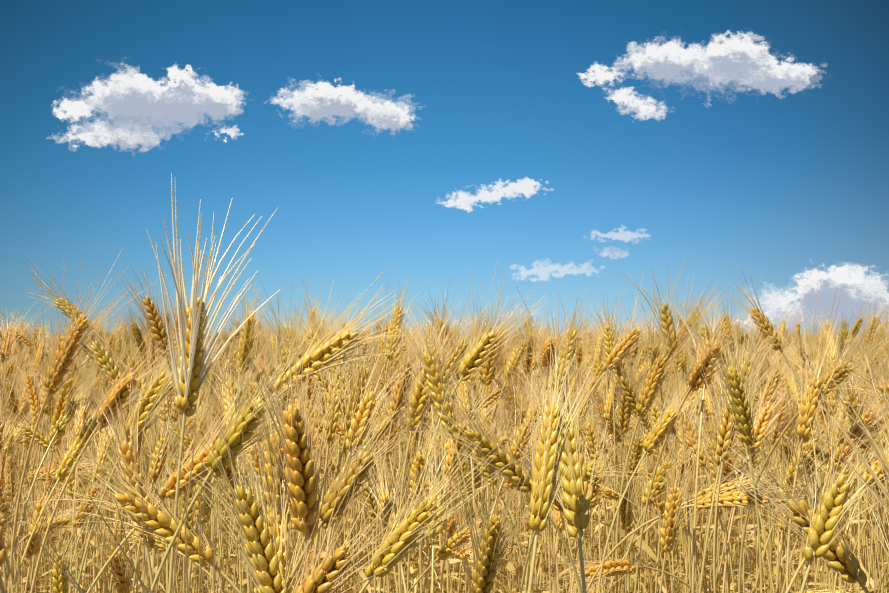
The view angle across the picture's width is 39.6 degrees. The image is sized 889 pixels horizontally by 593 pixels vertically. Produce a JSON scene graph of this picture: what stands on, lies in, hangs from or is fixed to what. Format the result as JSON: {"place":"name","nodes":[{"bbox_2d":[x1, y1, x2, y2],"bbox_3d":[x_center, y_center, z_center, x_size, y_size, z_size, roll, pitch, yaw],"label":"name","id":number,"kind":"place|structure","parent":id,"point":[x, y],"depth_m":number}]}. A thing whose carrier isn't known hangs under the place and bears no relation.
{"place":"outdoors","nodes":[
{"label":"outdoors","id":0,"kind":"place"},
{"bbox_2d":[53,65,243,151],"bbox_3d":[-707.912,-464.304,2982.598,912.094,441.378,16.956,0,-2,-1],"label":"cloud","id":1,"kind":"structure","parent":0,"point":[145,111],"depth_m":2982.16},
{"bbox_2d":[272,78,413,133],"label":"cloud","id":2,"kind":"structure","parent":0,"point":[318,101],"depth_m":3144.36},
{"bbox_2d":[0,0,888,339],"label":"sky","id":3,"kind":"structure","parent":0,"point":[772,188]},
{"bbox_2d":[5,494,888,592],"bbox_3d":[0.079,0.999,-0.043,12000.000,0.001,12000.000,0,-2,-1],"label":"ground","id":4,"kind":"structure","parent":0,"point":[508,570],"depth_m":5.43},
{"bbox_2d":[439,177,547,211],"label":"cloud","id":5,"kind":"structure","parent":0,"point":[525,187],"depth_m":3454.86},
{"bbox_2d":[578,31,818,119],"bbox_3d":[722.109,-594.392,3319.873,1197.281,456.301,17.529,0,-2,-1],"label":"cloud","id":6,"kind":"structure","parent":0,"point":[745,61],"depth_m":3319.41},
{"bbox_2d":[677,263,888,335],"bbox_3d":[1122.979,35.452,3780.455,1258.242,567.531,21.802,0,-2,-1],"label":"cloud","id":7,"kind":"structure","parent":0,"point":[855,284],"depth_m":3781.92}
]}

